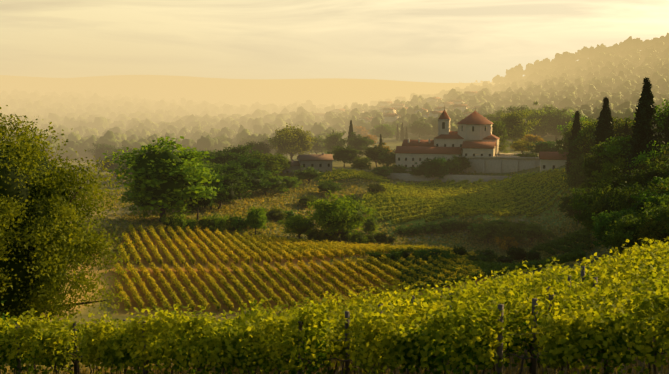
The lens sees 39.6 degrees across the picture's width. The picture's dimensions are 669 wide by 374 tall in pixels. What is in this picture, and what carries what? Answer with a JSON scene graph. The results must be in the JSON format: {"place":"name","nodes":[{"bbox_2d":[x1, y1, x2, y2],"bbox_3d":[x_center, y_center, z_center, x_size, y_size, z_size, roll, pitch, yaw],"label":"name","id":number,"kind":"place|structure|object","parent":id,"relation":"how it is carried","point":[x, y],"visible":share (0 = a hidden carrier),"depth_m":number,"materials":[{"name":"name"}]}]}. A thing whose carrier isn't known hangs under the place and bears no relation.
{"place":"outdoors","nodes":[
{"label":"outdoors","id":0,"kind":"place"},
{"bbox_2d":[0,50,668,373],"bbox_3d":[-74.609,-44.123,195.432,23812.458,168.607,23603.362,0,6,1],"label":"terrain","id":1,"kind":"structure","parent":0,"point":[155,83],"depth_m":322.78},
{"bbox_2d":[0,105,143,327],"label":"oak tree","id":2,"kind":"object","parent":1,"relation":"on","point":[41,249],"visible":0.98,"depth_m":63.29,"materials":[{"name":"green plant"}]},
{"bbox_2d":[84,143,119,160],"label":"tree","id":3,"kind":"object","parent":1,"relation":"on","point":[99,150],"visible":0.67,"depth_m":529.22,"materials":[{"name":"green plant"}]},
{"bbox_2d":[93,154,124,176],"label":"tree","id":4,"kind":"object","parent":1,"relation":"on","point":[111,166],"visible":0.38,"depth_m":464.53,"materials":[{"name":"green plant"}]},
{"bbox_2d":[102,136,219,221],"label":"tall tree","id":5,"kind":"object","parent":1,"relation":"on","point":[162,177],"visible":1,"depth_m":277.76,"materials":[{"name":"green plant"}]},
{"bbox_2d":[2,117,336,159],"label":"forest","id":6,"kind":"object","parent":1,"relation":"on","point":[81,136],"visible":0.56,"depth_m":663.38,"materials":[{"name":"plant"}]},
{"bbox_2d":[159,213,180,228],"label":"bush","id":7,"kind":"object","parent":1,"relation":"on","point":[170,220],"visible":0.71,"depth_m":274.38,"materials":[{"name":"green plant"}]},
{"bbox_2d":[172,213,187,229],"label":"bush","id":8,"kind":"object","parent":1,"relation":"on","point":[181,221],"visible":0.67,"depth_m":274.58,"materials":[{"name":"green plant"}]},
{"bbox_2d":[181,168,217,218],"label":"tree","id":9,"kind":"object","parent":1,"relation":"on","point":[205,202],"visible":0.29,"depth_m":288.82,"materials":[{"name":"green plant"}]},
{"bbox_2d":[198,215,219,230],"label":"bush","id":10,"kind":"object","parent":1,"relation":"on","point":[205,222],"visible":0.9,"depth_m":278.07,"materials":[{"name":"green plant"}]},
{"bbox_2d":[209,171,228,209],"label":"tree","id":11,"kind":"object","parent":1,"relation":"on","point":[218,184],"visible":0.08,"depth_m":308.60,"materials":[{"name":"green plant"}]},
{"bbox_2d":[210,213,228,231],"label":"bush","id":12,"kind":"object","parent":1,"relation":"on","point":[222,222],"visible":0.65,"depth_m":279.90,"materials":[{"name":"green plant"}]},
{"bbox_2d":[201,149,241,168],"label":"tree","id":13,"kind":"object","parent":1,"relation":"on","point":[220,158],"visible":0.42,"depth_m":378.85,"materials":[{"name":"green plant"}]},
{"bbox_2d":[209,163,249,201],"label":"tree","id":14,"kind":"object","parent":1,"relation":"on","point":[227,169],"visible":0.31,"depth_m":331.30,"materials":[{"name":"green plant"}]},
{"bbox_2d":[208,173,253,208],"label":"tree","id":15,"kind":"object","parent":1,"relation":"on","point":[231,190],"visible":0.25,"depth_m":312.11,"materials":[{"name":"green plant"}]},
{"bbox_2d":[224,214,249,232],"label":"bush","id":16,"kind":"object","parent":1,"relation":"on","point":[240,222],"visible":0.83,"depth_m":281.91,"materials":[{"name":"green plant"}]},
{"bbox_2d":[223,143,259,154],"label":"tree","id":17,"kind":"object","parent":1,"relation":"on","point":[242,149],"visible":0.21,"depth_m":406.00,"materials":[{"name":"green plant"}]},
{"bbox_2d":[226,155,273,176],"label":"tree","id":18,"kind":"object","parent":1,"relation":"on","point":[252,164],"visible":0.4,"depth_m":357.35,"materials":[{"name":"green plant"}]},
{"bbox_2d":[228,164,276,200],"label":"tree","id":19,"kind":"object","parent":1,"relation":"on","point":[254,180],"visible":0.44,"depth_m":336.89,"materials":[{"name":"green plant"}]},
{"bbox_2d":[243,206,268,234],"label":"tree","id":20,"kind":"object","parent":1,"relation":"on","point":[255,216],"visible":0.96,"depth_m":282.57,"materials":[{"name":"green plant"}]},
{"bbox_2d":[246,141,271,154],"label":"tree","id":21,"kind":"object","parent":1,"relation":"on","point":[257,147],"visible":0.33,"depth_m":477.29,"materials":[{"name":"green plant"}]},
{"bbox_2d":[246,153,282,176],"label":"tree","id":22,"kind":"object","parent":1,"relation":"on","point":[267,159],"visible":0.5,"depth_m":378.52,"materials":[{"name":"green plant"}]},
{"bbox_2d":[247,170,297,194],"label":"tree","id":23,"kind":"object","parent":1,"relation":"on","point":[277,185],"visible":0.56,"depth_m":355.70,"materials":[{"name":"green plant"}]},
{"bbox_2d":[264,206,285,219],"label":"bush","id":24,"kind":"object","parent":1,"relation":"on","point":[277,214],"visible":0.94,"depth_m":311.39,"materials":[{"name":"green plant"}]},
{"bbox_2d":[271,153,291,174],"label":"tree","id":25,"kind":"object","parent":1,"relation":"on","point":[284,162],"visible":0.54,"depth_m":394.57,"materials":[{"name":"green plant"}]},
{"bbox_2d":[278,176,302,191],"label":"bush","id":26,"kind":"object","parent":1,"relation":"on","point":[291,183],"visible":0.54,"depth_m":369.21,"materials":[{"name":"green plant"}]},
{"bbox_2d":[266,123,318,160],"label":"tree","id":27,"kind":"object","parent":1,"relation":"on","point":[290,141],"visible":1,"depth_m":482.09,"materials":[{"name":"green plant"}]},
{"bbox_2d":[113,223,483,310],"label":"vineyard","id":28,"kind":"object","parent":1,"relation":"on","point":[274,247],"visible":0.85,"depth_m":228.33,"materials":[{"name":"green plant"}]},
{"bbox_2d":[276,211,324,238],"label":"tree","id":29,"kind":"object","parent":1,"relation":"on","point":[298,224],"visible":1,"depth_m":282.28,"materials":[{"name":"green plant"}]},
{"bbox_2d":[283,153,333,173],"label":"farmhouse","id":30,"kind":"object","parent":1,"relation":"on","point":[322,162],"visible":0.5,"depth_m":401.87,"materials":[{"name":"paint"}]},
{"bbox_2d":[292,165,324,183],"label":"tree","id":31,"kind":"object","parent":1,"relation":"on","point":[308,173],"visible":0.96,"depth_m":386.37,"materials":[{"name":"green plant"}]},
{"bbox_2d":[295,195,321,206],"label":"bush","id":32,"kind":"object","parent":1,"relation":"on","point":[308,199],"visible":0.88,"depth_m":343.64,"materials":[{"name":"green plant"}]},
{"bbox_2d":[306,229,324,241],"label":"bush","id":33,"kind":"object","parent":1,"relation":"on","point":[314,235],"visible":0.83,"depth_m":282.31,"materials":[{"name":"green plant"}]},
{"bbox_2d":[309,134,329,153],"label":"tree","id":34,"kind":"object","parent":1,"relation":"on","point":[316,148],"visible":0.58,"depth_m":530.16,"materials":[{"name":"green plant"}]},
{"bbox_2d":[315,180,344,194],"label":"bush","id":35,"kind":"object","parent":1,"relation":"on","point":[330,186],"visible":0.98,"depth_m":368.42,"materials":[{"name":"green plant"}]},
{"bbox_2d":[319,131,348,151],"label":"tree","id":36,"kind":"object","parent":1,"relation":"on","point":[331,140],"visible":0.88,"depth_m":513.52,"materials":[{"name":"green plant"}]},
{"bbox_2d":[0,237,668,373],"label":"vineyard","id":37,"kind":"object","parent":1,"relation":"on","point":[611,307],"visible":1,"depth_m":28.63,"materials":[{"name":"green plant"}]},
{"bbox_2d":[0,41,668,136],"bbox_3d":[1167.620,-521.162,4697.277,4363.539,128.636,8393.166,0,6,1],"label":"forest","id":38,"kind":"object","parent":1,"relation":"on","point":[584,92],"visible":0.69,"depth_m":1085.37,"materials":[{"name":"green plant"}]},
{"bbox_2d":[0,326,668,373],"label":"grass","id":39,"kind":"structure","parent":1,"relation":"on","point":[351,372],"depth_m":32.31,"materials":[{"name":"green plant"}]},
{"bbox_2d":[70,167,608,281],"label":"meadow tufts","id":40,"kind":"object","parent":1,"relation":"on","point":[244,210],"visible":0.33,"depth_m":317.93,"materials":[{"name":"green plant"}]},
{"bbox_2d":[305,190,379,241],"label":"tree","id":41,"kind":"object","parent":1,"relation":"on","point":[338,214],"visible":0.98,"depth_m":283.95,"materials":[{"name":"green plant"}]},
{"bbox_2d":[327,145,360,166],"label":"tree","id":42,"kind":"object","parent":1,"relation":"on","point":[344,155],"visible":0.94,"depth_m":443.26,"materials":[{"name":"green plant"}]},
{"bbox_2d":[345,231,367,243],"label":"bush","id":43,"kind":"object","parent":1,"relation":"on","point":[358,238],"visible":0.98,"depth_m":288.41,"materials":[{"name":"green plant"}]},
{"bbox_2d":[341,132,374,156],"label":"tree","id":44,"kind":"object","parent":1,"relation":"on","point":[360,143],"visible":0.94,"depth_m":496.10,"materials":[{"name":"green plant"}]},
{"bbox_2d":[349,157,371,169],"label":"tree","id":45,"kind":"object","parent":1,"relation":"on","point":[361,163],"visible":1,"depth_m":418.97,"materials":[{"name":"green plant"}]},
{"bbox_2d":[362,214,378,234],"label":"bush","id":46,"kind":"object","parent":1,"relation":"on","point":[370,225],"visible":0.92,"depth_m":318.47,"materials":[{"name":"green plant"}]},
{"bbox_2d":[365,183,385,192],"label":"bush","id":47,"kind":"object","parent":1,"relation":"on","point":[378,187],"visible":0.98,"depth_m":375.00,"materials":[{"name":"green plant"}]},
{"bbox_2d":[358,142,394,166],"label":"tree","id":48,"kind":"object","parent":1,"relation":"on","point":[372,153],"visible":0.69,"depth_m":444.94,"materials":[{"name":"green plant"}]},
{"bbox_2d":[368,166,392,176],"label":"bush","id":49,"kind":"object","parent":1,"relation":"on","point":[382,171],"visible":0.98,"depth_m":415.53,"materials":[{"name":"green plant"}]},
{"bbox_2d":[374,231,388,242],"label":"bush","id":50,"kind":"object","parent":1,"relation":"on","point":[381,237],"visible":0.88,"depth_m":300.60,"materials":[{"name":"green plant"}]},
{"bbox_2d":[368,124,396,142],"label":"tree","id":51,"kind":"object","parent":1,"relation":"on","point":[384,130],"visible":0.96,"depth_m":646.55,"materials":[{"name":"green plant"}]},
{"bbox_2d":[377,149,395,166],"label":"tree","id":52,"kind":"object","parent":1,"relation":"on","point":[386,159],"visible":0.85,"depth_m":438.83,"materials":[{"name":"green plant"}]},
{"bbox_2d":[388,164,409,172],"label":"bush","id":53,"kind":"object","parent":1,"relation":"on","point":[398,168],"visible":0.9,"depth_m":423.99,"materials":[{"name":"green plant"}]},
{"bbox_2d":[313,91,486,122],"bbox_3d":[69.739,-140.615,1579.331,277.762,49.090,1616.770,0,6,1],"label":"trees","id":54,"kind":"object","parent":1,"relation":"on","point":[393,116],"depth_m":967.79,"materials":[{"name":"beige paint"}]},
{"bbox_2d":[393,224,415,235],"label":"bush","id":55,"kind":"object","parent":1,"relation":"on","point":[402,230],"visible":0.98,"depth_m":326.24,"materials":[{"name":"green plant"}]},
{"bbox_2d":[407,162,429,177],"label":"tree","id":56,"kind":"object","parent":1,"relation":"on","point":[416,171],"visible":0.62,"depth_m":415.78,"materials":[{"name":"green plant"}]},
{"bbox_2d":[408,120,432,136],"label":"tree","id":57,"kind":"object","parent":1,"relation":"on","point":[417,126],"visible":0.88,"depth_m":673.24,"materials":[{"name":"green plant"}]},
{"bbox_2d":[413,156,451,178],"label":"tree","id":58,"kind":"object","parent":1,"relation":"on","point":[434,167],"visible":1,"depth_m":412.29,"materials":[{"name":"green plant"}]},
{"bbox_2d":[317,168,573,223],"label":"vineyard","id":59,"kind":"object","parent":1,"relation":"on","point":[438,197],"depth_m":369.69,"materials":[{"name":"green plant"}]},
{"bbox_2d":[438,220,454,232],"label":"bush","id":60,"kind":"object","parent":1,"relation":"on","point":[446,226],"visible":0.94,"depth_m":330.59,"materials":[{"name":"green plant"}]},
{"bbox_2d":[440,155,463,174],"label":"tree","id":61,"kind":"object","parent":1,"relation":"on","point":[456,168],"visible":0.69,"depth_m":417.04,"materials":[{"name":"green plant"}]},
{"bbox_2d":[386,106,539,183],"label":"monastery","id":62,"kind":"structure","parent":1,"relation":"on","point":[474,140],"depth_m":432.16,"materials":[{"name":"beige paint"}]},
{"bbox_2d":[453,154,473,172],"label":"tree","id":63,"kind":"object","parent":1,"relation":"on","point":[465,163],"visible":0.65,"depth_m":420.42,"materials":[{"name":"green plant"}]},
{"bbox_2d":[474,248,498,259],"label":"bush","id":64,"kind":"object","parent":1,"relation":"on","point":[489,252],"visible":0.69,"depth_m":252.39,"materials":[{"name":"green plant"}]},
{"bbox_2d":[391,227,592,291],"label":"vineyard dell","id":65,"kind":"object","parent":1,"relation":"on","point":[557,242],"visible":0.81,"depth_m":221.43,"materials":[{"name":"green plant"}]},
{"bbox_2d":[489,119,509,140],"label":"tree","id":66,"kind":"object","parent":1,"relation":"on","point":[498,130],"visible":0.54,"depth_m":460.17,"materials":[{"name":"green plant"}]},
{"bbox_2d":[495,235,518,250],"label":"bush","id":67,"kind":"object","parent":1,"relation":"on","point":[505,243],"visible":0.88,"depth_m":311.21,"materials":[{"name":"green plant"}]},
{"bbox_2d":[500,105,533,114],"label":"tree","id":68,"kind":"object","parent":1,"relation":"on","point":[516,109],"visible":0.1,"depth_m":600.58,"materials":[{"name":"green plant"}]},
{"bbox_2d":[494,109,540,141],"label":"tree","id":69,"kind":"object","parent":1,"relation":"on","point":[517,125],"visible":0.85,"depth_m":489.94,"materials":[{"name":"green plant"}]},
{"bbox_2d":[511,247,527,260],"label":"bush","id":70,"kind":"object","parent":1,"relation":"on","point":[519,254],"visible":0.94,"depth_m":250.70,"materials":[{"name":"green plant"}]},
{"bbox_2d":[510,138,533,152],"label":"tree","id":71,"kind":"object","parent":1,"relation":"on","point":[519,145],"visible":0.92,"depth_m":441.42,"materials":[{"name":"green plant"}]},
{"bbox_2d":[525,250,540,260],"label":"bush","id":72,"kind":"object","parent":1,"relation":"on","point":[531,255],"visible":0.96,"depth_m":245.95,"materials":[{"name":"green plant"}]},
{"bbox_2d":[521,134,545,145],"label":"tree","id":73,"kind":"object","parent":1,"relation":"on","point":[531,138],"visible":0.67,"depth_m":481.23,"materials":[{"name":"green plant"}]},
{"bbox_2d":[517,221,552,242],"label":"bush","id":74,"kind":"object","parent":1,"relation":"on","point":[532,232],"visible":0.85,"depth_m":313.60,"materials":[{"name":"green plant"}]},
{"bbox_2d":[517,108,554,135],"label":"tree","id":75,"kind":"object","parent":1,"relation":"on","point":[542,127],"visible":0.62,"depth_m":544.07,"materials":[{"name":"green plant"}]},
{"bbox_2d":[524,141,563,153],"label":"tree","id":76,"kind":"object","parent":1,"relation":"on","point":[544,146],"visible":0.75,"depth_m":426.79,"materials":[{"name":"green plant"}]},
{"bbox_2d":[539,151,568,172],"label":"house","id":77,"kind":"structure","parent":1,"relation":"on","point":[550,160],"depth_m":398.15,"materials":[{"name":"beige paint"}]},
{"bbox_2d":[540,108,569,140],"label":"tree","id":78,"kind":"object","parent":1,"relation":"on","point":[553,116],"visible":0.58,"depth_m":543.72,"materials":[{"name":"green plant"}]},
{"bbox_2d":[552,129,571,153],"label":"tree","id":79,"kind":"object","parent":1,"relation":"on","point":[567,133],"visible":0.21,"depth_m":391.99,"materials":[{"name":"green plant"}]},
{"bbox_2d":[557,193,581,222],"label":"tree","id":80,"kind":"object","parent":1,"relation":"on","point":[567,207],"visible":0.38,"depth_m":301.45,"materials":[{"name":"green plant"}]},
{"bbox_2d":[471,33,668,83],"bbox_3d":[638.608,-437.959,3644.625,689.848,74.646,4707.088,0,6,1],"label":"hillside trees","id":81,"kind":"object","parent":1,"relation":"on","point":[584,51],"visible":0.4,"depth_m":1411.55,"materials":[{"name":"plant"}]},
{"bbox_2d":[553,109,587,136],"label":"tree","id":82,"kind":"object","parent":1,"relation":"on","point":[564,121],"visible":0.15,"depth_m":537.90,"materials":[{"name":"green plant"}]},
{"bbox_2d":[563,111,581,173],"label":"cypress tree","id":83,"kind":"object","parent":1,"relation":"on","point":[577,124],"visible":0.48,"depth_m":358.04,"materials":[{"name":"green plant"}]},
{"bbox_2d":[562,164,586,188],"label":"tree","id":84,"kind":"object","parent":1,"relation":"on","point":[575,176],"visible":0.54,"depth_m":339.69,"materials":[{"name":"green plant"}]},
{"bbox_2d":[564,127,590,159],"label":"tree","id":85,"kind":"object","parent":1,"relation":"on","point":[577,149],"visible":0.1,"depth_m":352.80,"materials":[{"name":"green plant"}]},
{"bbox_2d":[576,121,597,151],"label":"tree","id":86,"kind":"object","parent":1,"relation":"on","point":[586,136],"visible":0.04,"depth_m":349.63,"materials":[{"name":"green plant"}]},
{"bbox_2d":[565,183,617,226],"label":"tree","id":87,"kind":"object","parent":1,"relation":"on","point":[577,205],"visible":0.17,"depth_m":236.63,"materials":[{"name":"green plant"}]},
{"bbox_2d":[589,97,614,175],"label":"cypress tree","id":88,"kind":"object","parent":1,"relation":"on","point":[604,131],"visible":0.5,"depth_m":314.07,"materials":[{"name":"green plant"}]},
{"bbox_2d":[581,140,629,185],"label":"tree","id":89,"kind":"object","parent":1,"relation":"on","point":[590,164],"visible":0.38,"depth_m":290.65,"materials":[{"name":"green plant"}]},
{"bbox_2d":[581,186,629,231],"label":"tree","id":90,"kind":"object","parent":1,"relation":"on","point":[598,206],"visible":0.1,"depth_m":227.71,"materials":[{"name":"green plant"}]},
{"bbox_2d":[589,210,625,255],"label":"tree","id":91,"kind":"object","parent":1,"relation":"on","point":[607,222],"visible":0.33,"depth_m":200.46,"materials":[{"name":"green plant"}]},
{"bbox_2d":[584,117,631,143],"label":"tree","id":92,"kind":"object","parent":1,"relation":"on","point":[618,125],"visible":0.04,"depth_m":332.89,"materials":[{"name":"green plant"}]},
{"bbox_2d":[584,166,634,197],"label":"tree","id":93,"kind":"object","parent":1,"relation":"on","point":[615,183],"visible":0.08,"depth_m":243.74,"materials":[{"name":"green plant"}]},
{"bbox_2d":[590,155,631,191],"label":"tree","id":94,"kind":"object","parent":1,"relation":"on","point":[607,169],"visible":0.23,"depth_m":274.65,"materials":[{"name":"green plant"}]},
{"bbox_2d":[594,181,639,212],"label":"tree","id":95,"kind":"object","parent":1,"relation":"on","point":[627,186],"depth_m":226.36,"materials":[{"name":"green plant"}]},
{"bbox_2d":[592,209,642,241],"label":"tree","id":96,"kind":"object","parent":1,"relation":"on","point":[618,217],"visible":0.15,"depth_m":198.84,"materials":[{"name":"green plant"}]},
{"bbox_2d":[600,184,642,214],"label":"tree","id":97,"kind":"object","parent":1,"relation":"on","point":[607,206],"visible":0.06,"depth_m":224.31,"materials":[{"name":"green plant"}]},
{"bbox_2d":[598,217,645,254],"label":"tree","id":98,"kind":"object","parent":1,"relation":"on","point":[628,229],"visible":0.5,"depth_m":181.56,"materials":[{"name":"green plant"}]},
{"bbox_2d":[595,131,666,165],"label":"tree","id":99,"kind":"object","parent":1,"relation":"on","point":[621,150],"visible":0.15,"depth_m":281.64,"materials":[{"name":"green plant"}]},
{"bbox_2d":[608,183,660,212],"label":"tree","id":100,"kind":"object","parent":1,"relation":"on","point":[629,200],"visible":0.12,"depth_m":213.26,"materials":[{"name":"green plant"}]},
{"bbox_2d":[622,77,664,178],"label":"cypress tree","id":101,"kind":"object","parent":1,"relation":"on","point":[644,133],"visible":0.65,"depth_m":267.06,"materials":[{"name":"green plant"}]},
{"bbox_2d":[620,155,668,186],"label":"tree","id":102,"kind":"object","parent":1,"relation":"on","point":[663,170],"visible":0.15,"depth_m":233.54,"materials":[{"name":"green plant"}]},
{"bbox_2d":[621,203,668,241],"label":"tree","id":103,"kind":"object","parent":1,"relation":"on","point":[664,210],"visible":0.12,"depth_m":179.19,"materials":[{"name":"green plant"}]},
{"bbox_2d":[622,176,668,215],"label":"tree","id":104,"kind":"object","parent":1,"relation":"on","point":[638,205],"visible":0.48,"depth_m":200.00,"materials":[{"name":"green plant"}]},
{"bbox_2d":[623,140,668,175],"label":"tree","id":105,"kind":"object","parent":1,"relation":"on","point":[641,156],"visible":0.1,"depth_m":264.31,"materials":[{"name":"green plant"}]},
{"bbox_2d":[627,167,667,186],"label":"tree","id":106,"kind":"object","parent":1,"relation":"on","point":[653,172],"visible":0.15,"depth_m":230.68,"materials":[{"name":"green plant"}]},
{"bbox_2d":[627,99,668,131],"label":"tree","id":107,"kind":"object","parent":1,"relation":"on","point":[661,116],"visible":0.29,"depth_m":288.69,"materials":[{"name":"green plant"}]},
{"bbox_2d":[633,214,668,246],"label":"tree","id":108,"kind":"object","parent":1,"relation":"on","point":[654,235],"visible":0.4,"depth_m":176.47,"materials":[{"name":"green plant"}]},
{"bbox_2d":[639,146,668,171],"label":"tree","id":109,"kind":"object","parent":1,"relation":"on","point":[665,154],"visible":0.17,"depth_m":244.86,"materials":[{"name":"green plant"}]},
{"bbox_2d":[662,115,668,146],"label":"cypress tree","id":110,"kind":"object","parent":1,"relation":"on","point":[666,131],"visible":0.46,"depth_m":280.23,"materials":[{"name":"green plant"}]},
{"bbox_2d":[0,0,668,82],"label":"sky","id":111,"kind":"structure","parent":0,"point":[435,41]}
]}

